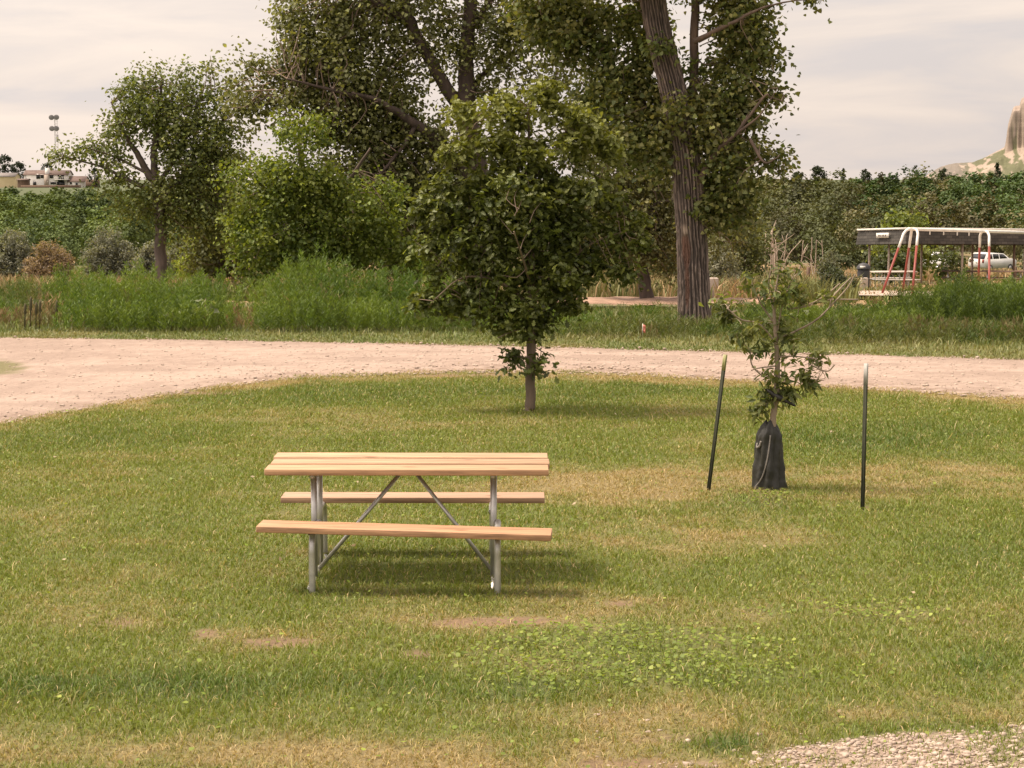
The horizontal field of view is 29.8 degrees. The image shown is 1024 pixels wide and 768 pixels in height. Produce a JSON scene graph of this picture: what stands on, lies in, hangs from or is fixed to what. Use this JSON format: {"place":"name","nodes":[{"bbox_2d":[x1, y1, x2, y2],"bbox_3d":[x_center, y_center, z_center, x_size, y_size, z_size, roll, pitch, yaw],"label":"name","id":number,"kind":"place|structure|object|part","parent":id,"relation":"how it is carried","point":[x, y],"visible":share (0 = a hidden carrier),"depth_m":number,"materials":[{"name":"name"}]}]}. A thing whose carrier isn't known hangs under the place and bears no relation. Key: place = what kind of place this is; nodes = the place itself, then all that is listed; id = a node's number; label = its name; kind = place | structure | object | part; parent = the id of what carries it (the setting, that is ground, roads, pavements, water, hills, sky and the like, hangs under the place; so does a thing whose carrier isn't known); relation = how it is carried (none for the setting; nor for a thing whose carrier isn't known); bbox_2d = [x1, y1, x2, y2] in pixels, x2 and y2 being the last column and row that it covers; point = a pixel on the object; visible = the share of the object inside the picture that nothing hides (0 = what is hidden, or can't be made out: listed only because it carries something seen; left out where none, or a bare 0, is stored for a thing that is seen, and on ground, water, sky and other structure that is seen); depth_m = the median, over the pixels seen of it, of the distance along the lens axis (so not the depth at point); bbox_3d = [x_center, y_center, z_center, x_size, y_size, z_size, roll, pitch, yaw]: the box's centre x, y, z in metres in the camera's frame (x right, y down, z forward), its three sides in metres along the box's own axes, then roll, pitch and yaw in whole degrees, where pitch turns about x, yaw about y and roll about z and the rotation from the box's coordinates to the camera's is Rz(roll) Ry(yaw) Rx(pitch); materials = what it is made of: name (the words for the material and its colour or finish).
{"place":"outdoors","nodes":[
{"label":"outdoors","id":0,"kind":"place"},
{"bbox_2d":[24,303,26,329],"bbox_3d":[-8.502,-1.181,33.666,0.058,0.461,0.052,-2,6,-15],"label":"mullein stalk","id":1,"kind":"object","parent":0,"point":[25,308],"visible":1,"depth_m":33.65,"materials":[{"name":"brown plant"}]},
{"bbox_2d":[29,296,31,326],"bbox_3d":[-8.402,-1.242,33.659,0.058,0.582,0.052,-2,6,-15],"label":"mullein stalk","id":2,"kind":"object","parent":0,"point":[30,304],"visible":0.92,"depth_m":33.62,"materials":[{"name":"plant"}]},
{"bbox_2d":[0,331,1023,767],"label":"lawn","id":3,"kind":"structure","parent":0,"point":[538,619],"depth_m":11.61,"materials":[{"name":"plant"}]},
{"bbox_2d":[256,452,551,593],"bbox_3d":[-0.678,0.904,12.815,1.870,0.803,1.554,0,6,0],"label":"picnic table","id":4,"kind":"object","parent":3,"relation":"on","point":[318,528],"visible":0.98,"depth_m":12.63,"materials":[{"name":"brown wood"}]},
{"bbox_2d":[17,410,914,711],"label":"fallen leaves","id":5,"kind":"object","parent":3,"relation":"on","point":[355,544],"visible":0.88,"depth_m":13.54,"materials":[{"name":"brown plant"}]},
{"bbox_2d":[0,372,1023,767],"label":"clover","id":6,"kind":"object","parent":3,"relation":"on","point":[602,658],"visible":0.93,"depth_m":10.76,"materials":[{"name":"green plant"}]},
{"bbox_2d":[399,75,659,411],"bbox_3d":[0.183,-1.525,21.574,2.749,3.833,1.692,-2,7,-22],"label":"oak tree","id":7,"kind":"object","parent":3,"relation":"on","point":[537,190],"visible":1,"depth_m":21.43,"materials":[{"name":"green plant"}]},
{"bbox_2d":[642,324,645,335],"bbox_3d":[2.148,-0.844,31.355,0.054,0.280,0.024,0,6,0],"label":"marker flag","id":8,"kind":"object","parent":3,"relation":"on","point":[643,328],"visible":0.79,"depth_m":31.35,"materials":[{"name":"red plastic"}]},
{"bbox_2d":[707,354,726,490],"bbox_3d":[1.714,0.431,16.210,0.192,1.362,0.039,-1,6,-8],"label":"fence post","id":9,"kind":"object","parent":3,"relation":"on","point":[724,362],"visible":0.94,"depth_m":16.20,"materials":[{"name":"green metal"}]},
{"bbox_2d":[752,419,786,490],"bbox_3d":[2.183,0.598,16.325,0.262,0.603,0.259,5,8,38],"label":"watering bag","id":10,"kind":"object","parent":3,"relation":"on","point":[768,469],"visible":0.99,"depth_m":16.26,"materials":[{"name":"black plastic"}]},
{"bbox_2d":[698,259,858,427],"bbox_3d":[2.247,-0.058,16.230,1.367,1.992,0.513,0,6,0],"label":"ash sapling","id":11,"kind":"object","parent":3,"relation":"on","point":[720,304],"visible":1,"depth_m":16.20,"materials":[{"name":"green plant"}]},
{"bbox_2d":[764,388,795,406],"bbox_3d":[2.251,0.112,16.205,0.273,0.153,0.059,0,6,0],"label":"bird","id":12,"kind":"object","parent":11,"relation":"attached to","point":[779,397],"visible":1,"depth_m":16.19},
{"bbox_2d":[860,363,867,508],"bbox_3d":[2.789,0.523,15.284,0.034,1.376,0.065,3,7,28],"label":"fence post","id":13,"kind":"object","parent":3,"relation":"on","point":[864,428],"visible":0.97,"depth_m":15.27,"materials":[{"name":"metal"}]},
{"bbox_2d":[0,336,1023,423],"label":"road","id":14,"kind":"structure","parent":0,"point":[28,369],"depth_m":26.79,"materials":[{"name":"beige gravel"}]},
{"bbox_2d":[0,180,1023,331],"bbox_3d":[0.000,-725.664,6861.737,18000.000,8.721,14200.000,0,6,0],"label":"ground","id":15,"kind":"structure","parent":0,"point":[47,190],"depth_m":240.05,"materials":[{"name":"soil"}]},
{"bbox_2d":[0,153,13,172],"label":"garden tree","id":16,"kind":"object","parent":15,"relation":"on","point":[7,158],"visible":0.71,"depth_m":784.56,"materials":[{"name":"green plant"}]},
{"bbox_2d":[0,173,20,187],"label":"yellow house","id":17,"kind":"structure","parent":15,"relation":"on","point":[8,180],"depth_m":755.96,"materials":[{"name":"yellow paint"}]},
{"bbox_2d":[10,161,25,178],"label":"garden tree","id":18,"kind":"object","parent":15,"relation":"on","point":[19,164],"visible":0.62,"depth_m":784.02,"materials":[{"name":"green plant"}]},
{"bbox_2d":[0,227,37,277],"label":"silver shrub","id":19,"kind":"object","parent":15,"relation":"on","point":[14,252],"visible":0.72,"depth_m":94.42,"materials":[{"name":"green plant"}]},
{"bbox_2d":[17,179,30,187],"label":"garden shed","id":20,"kind":"structure","parent":15,"relation":"on","point":[23,182],"depth_m":740.05,"materials":[{"name":"brown wood"}]},
{"bbox_2d":[35,302,37,328],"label":"mullein stalk","id":21,"kind":"object","parent":15,"relation":"on","point":[36,308],"visible":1,"depth_m":33.64,"materials":[{"name":"plant"}]},
{"bbox_2d":[38,300,41,328],"bbox_3d":[-8.242,-1.209,33.663,0.058,0.517,0.052,-2,6,-15],"label":"mullein stalk","id":22,"kind":"object","parent":15,"relation":"on","point":[39,307],"visible":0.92,"depth_m":33.63,"materials":[{"name":"brown plant"}]},
{"bbox_2d":[41,163,52,169],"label":"garden tree","id":23,"kind":"object","parent":15,"relation":"on","point":[46,165],"visible":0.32,"depth_m":785.00,"materials":[{"name":"green plant"}]},
{"bbox_2d":[18,237,78,278],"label":"rust shrub","id":24,"kind":"object","parent":15,"relation":"on","point":[43,266],"visible":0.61,"depth_m":89.66,"materials":[{"name":"brown plant"}]},
{"bbox_2d":[21,185,80,187],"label":"wall","id":25,"kind":"structure","parent":15,"relation":"on","point":[49,186],"depth_m":736.95,"materials":[{"name":"brown brick"}]},
{"bbox_2d":[49,115,58,168],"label":"radio tower","id":26,"kind":"structure","parent":15,"relation":"on","point":[54,128],"depth_m":890.65,"materials":[{"name":"metal"}]},
{"bbox_2d":[23,168,88,187],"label":"white house","id":27,"kind":"structure","parent":15,"relation":"on","point":[46,176],"depth_m":745.83,"materials":[{"name":"white paint"}]},
{"bbox_2d":[55,300,57,328],"bbox_3d":[-7.951,-1.209,33.663,0.058,0.517,0.052,-2,6,-15],"label":"mullein stalk","id":28,"kind":"object","parent":15,"relation":"on","point":[56,304],"visible":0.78,"depth_m":33.63,"materials":[{"name":"brown plant"}]},
{"bbox_2d":[85,167,99,186],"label":"garden tree","id":29,"kind":"object","parent":15,"relation":"on","point":[94,176],"visible":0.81,"depth_m":735.25,"materials":[{"name":"green plant"}]},
{"bbox_2d":[85,179,99,187],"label":"garden wall","id":30,"kind":"structure","parent":15,"relation":"on","point":[88,183],"depth_m":743.77,"materials":[{"name":"brown wood"}]},
{"bbox_2d":[77,224,140,278],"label":"silver shrub","id":31,"kind":"object","parent":15,"relation":"on","point":[112,255],"visible":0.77,"depth_m":91.46,"materials":[{"name":"green plant"}]},
{"bbox_2d":[29,52,260,289],"bbox_3d":[-11.146,-6.261,59.628,7.250,8.072,3.276,0,6,0],"label":"elm tree","id":32,"kind":"object","parent":15,"relation":"on","point":[208,151],"visible":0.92,"depth_m":59.28,"materials":[{"name":"green plant"}]},
{"bbox_2d":[129,239,174,277],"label":"silver shrub","id":33,"kind":"object","parent":15,"relation":"on","point":[146,253],"visible":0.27,"depth_m":89.52,"materials":[{"name":"green plant"}]},
{"bbox_2d":[166,240,183,277],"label":"silver shrub","id":34,"kind":"object","parent":15,"relation":"on","point":[174,251],"visible":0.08,"depth_m":91.48,"materials":[{"name":"green plant"}]},
{"bbox_2d":[171,235,215,281],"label":"lime bush","id":35,"kind":"object","parent":15,"relation":"on","point":[177,264],"visible":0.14,"depth_m":69.45,"materials":[{"name":"green plant"}]},
{"bbox_2d":[194,298,218,329],"bbox_3d":[-5.301,-1.188,33.262,0.429,0.583,0.316,5,8,37],"label":"broadleaf plant","id":36,"kind":"object","parent":15,"relation":"on","point":[216,310],"visible":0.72,"depth_m":33.25,"materials":[{"name":"green plant"}]},
{"bbox_2d":[166,181,269,281],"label":"scrub tree","id":37,"kind":"object","parent":15,"relation":"on","point":[202,250],"visible":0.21,"depth_m":65.59,"materials":[{"name":"green plant"}]},
{"bbox_2d":[202,97,462,298],"bbox_3d":[-3.521,-3.439,39.531,5.477,4.802,2.763,-2,6,-14],"label":"box elder tree","id":38,"kind":"object","parent":15,"relation":"on","point":[307,184],"visible":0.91,"depth_m":39.09,"materials":[{"name":"green plant"}]},
{"bbox_2d":[349,232,458,295],"bbox_3d":[-3.482,-4.141,59.817,3.999,4.328,3.415,0,6,0],"label":"scrub tree","id":39,"kind":"object","parent":15,"relation":"on","point":[390,277],"visible":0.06,"depth_m":59.19,"materials":[{"name":"green plant"}]},
{"bbox_2d":[208,0,636,295],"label":"forked cottonwood tree","id":40,"kind":"object","parent":15,"relation":"on","point":[358,97],"visible":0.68,"depth_m":43.14,"materials":[{"name":"green plant"}]},
{"bbox_2d":[438,215,521,283],"bbox_3d":[-1.551,-4.108,61.812,3.913,4.105,3.784,-3,7,-24],"label":"scrub tree","id":41,"kind":"object","parent":15,"relation":"on","point":[465,267],"depth_m":61.87,"materials":[{"name":"green plant"}]},
{"bbox_2d":[0,265,1022,303],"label":"field grass","id":42,"kind":"structure","parent":15,"relation":"on","point":[599,290],"depth_m":59.05,"materials":[{"name":"plant"}]},
{"bbox_2d":[0,241,1023,343],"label":"tall weeds","id":43,"kind":"object","parent":15,"relation":"on","point":[104,299],"visible":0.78,"depth_m":33.89,"materials":[{"name":"green plant"}]},
{"bbox_2d":[0,281,1023,341],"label":"dry weeds","id":44,"kind":"object","parent":15,"relation":"on","point":[52,308],"visible":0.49,"depth_m":33.43,"materials":[{"name":"plant"}]},
{"bbox_2d":[0,161,1023,270],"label":"woods","id":45,"kind":"object","parent":15,"relation":"on","point":[828,214],"visible":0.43,"depth_m":221.46,"materials":[{"name":"green plant"}]},
{"bbox_2d":[0,299,1023,359],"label":"verge grass","id":46,"kind":"structure","parent":15,"relation":"on","point":[17,328],"depth_m":31.69,"materials":[{"name":"green plant"}]},
{"bbox_2d":[517,173,626,280],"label":"scrub tree","id":47,"kind":"object","parent":15,"relation":"on","point":[556,254],"visible":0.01,"depth_m":65.51,"materials":[{"name":"green plant"}]},
{"bbox_2d":[539,30,763,308],"bbox_3d":[3.684,-5.981,51.701,5.990,8.031,3.279,0,6,0],"label":"leaning tree","id":48,"kind":"object","parent":15,"relation":"on","point":[664,224],"visible":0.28,"depth_m":51.47,"materials":[{"name":"green plant"}]},
{"bbox_2d":[487,0,831,322],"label":"cottonwood tree","id":49,"kind":"object","parent":15,"relation":"on","point":[667,110],"visible":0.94,"depth_m":35.11,"materials":[{"name":"green plant"}]},
{"bbox_2d":[648,189,714,279],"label":"scrub tree","id":50,"kind":"object","parent":15,"relation":"on","point":[668,271],"visible":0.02,"depth_m":69.69,"materials":[{"name":"green plant"}]},
{"bbox_2d":[710,278,718,297],"bbox_3d":[6.024,-2.720,58.039,0.360,0.958,0.360,0,6,0],"label":"concrete bollard","id":51,"kind":"object","parent":15,"relation":"on","point":[712,281],"visible":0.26,"depth_m":57.83,"materials":[{"name":"beige concrete"}]},
{"bbox_2d":[708,237,745,284],"bbox_3d":[6.869,-3.817,63.996,1.665,2.329,1.682,-2,6,-15],"label":"silver shrub","id":52,"kind":"object","parent":15,"relation":"on","point":[715,266],"visible":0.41,"depth_m":63.64,"materials":[{"name":"green plant"}]},
{"bbox_2d":[708,188,779,280],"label":"scrub tree","id":53,"kind":"object","parent":15,"relation":"on","point":[750,262],"visible":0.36,"depth_m":73.44,"materials":[{"name":"green plant"}]},
{"bbox_2d":[763,221,793,276],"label":"dead shrub","id":54,"kind":"object","parent":15,"relation":"on","point":[772,257],"visible":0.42,"depth_m":81.75,"materials":[{"name":"brown wood"}]},
{"bbox_2d":[770,233,807,277],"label":"dead shrub","id":55,"kind":"object","parent":15,"relation":"on","point":[803,252],"visible":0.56,"depth_m":83.74,"materials":[{"name":"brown wood"}]},
{"bbox_2d":[789,294,813,321],"bbox_3d":[4.936,-1.204,32.840,0.404,0.683,0.329,6,8,43],"label":"broadleaf plant","id":56,"kind":"object","parent":15,"relation":"on","point":[807,311],"visible":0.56,"depth_m":32.82,"materials":[{"name":"green plant"}]},
{"bbox_2d":[800,240,822,275],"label":"dead shrub","id":57,"kind":"object","parent":15,"relation":"on","point":[811,260],"visible":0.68,"depth_m":99.96,"materials":[{"name":"brown wood"}]},
{"bbox_2d":[810,166,829,185],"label":"skyline tree","id":58,"kind":"object","parent":15,"relation":"on","point":[817,170],"visible":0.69,"depth_m":417.09,"materials":[{"name":"green plant"}]},
{"bbox_2d":[812,249,843,277],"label":"juniper bush","id":59,"kind":"object","parent":15,"relation":"on","point":[827,260],"visible":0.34,"depth_m":81.69,"materials":[{"name":"green plant"}]},
{"bbox_2d":[817,262,865,303],"bbox_3d":[10.223,-3.106,60.038,1.590,1.414,1.353,0,6,0],"label":"juniper bush","id":60,"kind":"object","parent":15,"relation":"on","point":[838,273],"visible":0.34,"depth_m":59.83,"materials":[{"name":"green plant"}]},
{"bbox_2d":[840,168,844,182],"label":"skyline tree","id":61,"kind":"object","parent":15,"relation":"on","point":[843,178],"visible":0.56,"depth_m":417.40,"materials":[{"name":"green plant"}]},
{"bbox_2d":[856,263,870,287],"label":"trash can","id":62,"kind":"object","parent":15,"relation":"on","point":[863,270],"visible":0.72,"depth_m":96.69,"materials":[{"name":"metal"}]},
{"bbox_2d":[860,278,867,290],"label":"concrete bollard","id":63,"kind":"object","parent":15,"relation":"on","point":[865,282],"visible":0.48,"depth_m":92.84,"materials":[{"name":"beige concrete"}]},
{"bbox_2d":[859,169,872,181],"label":"skyline tree","id":64,"kind":"object","parent":15,"relation":"on","point":[865,175],"visible":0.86,"depth_m":417.10,"materials":[{"name":"green plant"}]},
{"bbox_2d":[870,271,916,288],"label":"picnic table","id":65,"kind":"object","parent":15,"relation":"on","point":[883,279],"visible":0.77,"depth_m":98.75,"materials":[{"name":"wood"}]},
{"bbox_2d":[863,245,925,284],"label":"green shrub","id":66,"kind":"object","parent":15,"relation":"on","point":[880,261],"visible":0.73,"depth_m":117.37,"materials":[{"name":"green plant"}]},
{"bbox_2d":[878,271,920,286],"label":"picnic table","id":67,"kind":"object","parent":15,"relation":"on","point":[897,277],"visible":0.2,"depth_m":104.10,"materials":[{"name":"wood"}]},
{"bbox_2d":[861,192,942,282],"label":"lime tree","id":68,"kind":"object","parent":15,"relation":"on","point":[902,220],"visible":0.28,"depth_m":124.10,"materials":[{"name":"green plant"}]},
{"bbox_2d":[923,252,954,269],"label":"parked car","id":69,"kind":"object","parent":15,"relation":"on","point":[938,262],"visible":0.09,"depth_m":176.73,"materials":[{"name":"paint"}]},
{"bbox_2d":[856,227,1023,286],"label":"picnic shelter","id":70,"kind":"object","parent":15,"relation":"on","point":[880,236],"visible":0.73,"depth_m":107.00,"materials":[{"name":"grey metal"}]},
{"bbox_2d":[935,167,955,180],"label":"skyline tree","id":71,"kind":"object","parent":15,"relation":"on","point":[943,171],"visible":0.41,"depth_m":417.19,"materials":[{"name":"green plant"}]},
{"bbox_2d":[929,245,976,282],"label":"green shrub","id":72,"kind":"object","parent":15,"relation":"on","point":[953,260],"visible":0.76,"depth_m":125.61,"materials":[{"name":"green plant"}]},
{"bbox_2d":[941,270,980,283],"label":"picnic table","id":73,"kind":"object","parent":15,"relation":"on","point":[948,276],"visible":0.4,"depth_m":108.48,"materials":[{"name":"wood"}]},
{"bbox_2d":[968,252,1016,269],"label":"parked car","id":74,"kind":"object","parent":15,"relation":"on","point":[1000,260],"visible":0.59,"depth_m":170.78,"materials":[{"name":"paint"}]},
{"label":"rear window","id":75,"kind":"part","parent":74,"relation":"part of","materials":[{"name":"black glass"}]},
{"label":"side windows","id":76,"kind":"part","parent":74,"relation":"part of","materials":[{"name":"black glass"}]},
{"bbox_2d":[993,162,1001,184],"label":"skyline tree","id":77,"kind":"object","parent":15,"relation":"on","point":[996,170],"visible":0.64,"depth_m":417.21,"materials":[{"name":"green plant"}]},
{"bbox_2d":[980,270,1018,284],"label":"picnic table","id":78,"kind":"object","parent":15,"relation":"on","point":[1000,271],"visible":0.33,"depth_m":106.92,"materials":[{"name":"wood"}]},
{"bbox_2d":[1014,270,1023,281],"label":"picnic table","id":79,"kind":"object","parent":15,"relation":"on","point":[1020,271],"visible":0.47,"depth_m":106.33,"materials":[{"name":"wood"}]},
{"bbox_2d":[1016,246,1022,276],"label":"green shrub","id":80,"kind":"object","parent":15,"relation":"on","point":[1018,273],"visible":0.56,"depth_m":121.95,"materials":[{"name":"green plant"}]},
{"bbox_2d":[0,0,1023,179],"label":"sky","id":81,"kind":"structure","parent":0,"point":[885,86],"materials":[{"name":"white"}]},
{"bbox_2d":[558,296,769,304],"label":"dirt track","id":82,"kind":"structure","parent":0,"point":[615,300],"depth_m":51.05,"materials":[{"name":"beige soil"}]},
{"bbox_2d":[554,706,1023,767],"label":"gravel","id":83,"kind":"structure","parent":0,"point":[912,760],"depth_m":8.82,"materials":[{"name":"beige gravel"}]},
{"bbox_2d":[858,291,930,295],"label":"sand pad","id":84,"kind":"object","parent":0,"point":[863,292],"visible":0.1,"depth_m":69.95,"materials":[{"name":"soil"}]},
{"bbox_2d":[882,227,1023,295],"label":"swing set","id":85,"kind":"object","parent":84,"relation":"on","point":[943,230],"visible":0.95,"depth_m":72.33,"materials":[{"name":"white paint"}]},
{"bbox_2d":[927,97,1023,182],"bbox_3d":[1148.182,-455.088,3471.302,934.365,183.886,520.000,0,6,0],"label":"bluff hill","id":86,"kind":"structure","parent":0,"point":[1009,157],"depth_m":3394.69,"materials":[{"name":"beige stone"}]}
]}

